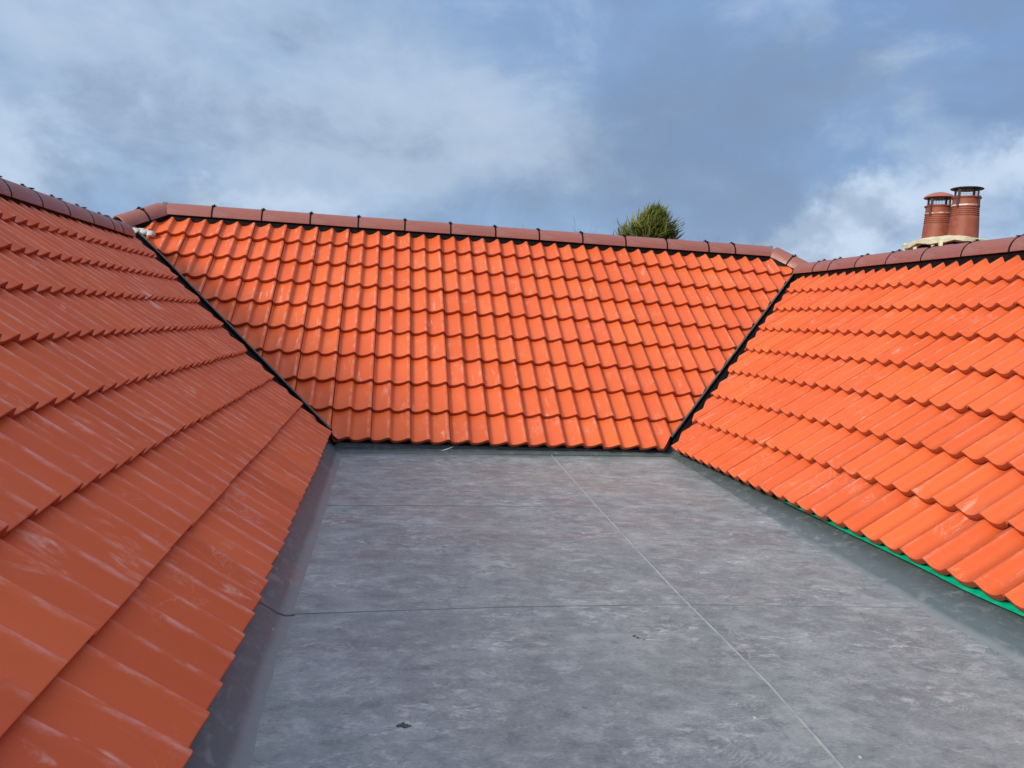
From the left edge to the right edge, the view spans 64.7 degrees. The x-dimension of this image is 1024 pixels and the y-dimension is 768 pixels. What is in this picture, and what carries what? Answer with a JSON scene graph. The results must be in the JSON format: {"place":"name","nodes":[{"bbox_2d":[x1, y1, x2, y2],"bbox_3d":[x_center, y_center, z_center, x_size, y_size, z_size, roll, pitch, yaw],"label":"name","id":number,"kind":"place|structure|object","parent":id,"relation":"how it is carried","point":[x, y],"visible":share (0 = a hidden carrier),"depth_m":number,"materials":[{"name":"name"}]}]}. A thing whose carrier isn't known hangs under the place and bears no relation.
{"place":"outdoors","nodes":[
{"label":"outdoors","id":0,"kind":"place"},
{"bbox_2d":[0,176,1023,767],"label":"house","id":1,"kind":"structure","parent":0,"point":[764,504],"depth_m":3.66,"materials":[{"name":"tile"}]},
{"bbox_2d":[396,722,411,727],"bbox_3d":[-0.275,0.867,2.049,0.033,0.005,0.028,6,5,30],"label":"debris","id":2,"kind":"object","parent":1,"relation":"on","point":[403,724],"visible":1,"depth_m":2.05,"materials":[{"name":"grey"}]},
{"bbox_2d":[902,186,987,250],"bbox_3d":[4.652,1.744,9.170,0.740,7.788,1.000,2,4,-9],"label":"chimney","id":3,"kind":"object","parent":1,"relation":"attached to","point":[956,221],"visible":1,"depth_m":8.69,"materials":[{"name":"ceramic"}]},
{"bbox_2d":[0,0,1023,261],"label":"sky","id":4,"kind":"structure","parent":0,"point":[812,130],"materials":[{"name":"blue"}]},
{"bbox_2d":[612,199,684,239],"bbox_3d":[3.963,-0.118,24.597,5.138,10.840,5.262,2,4,-9],"label":"conifer tree","id":5,"kind":"object","parent":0,"point":[654,221],"visible":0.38,"depth_m":23.72,"materials":[{"name":"green plant"}]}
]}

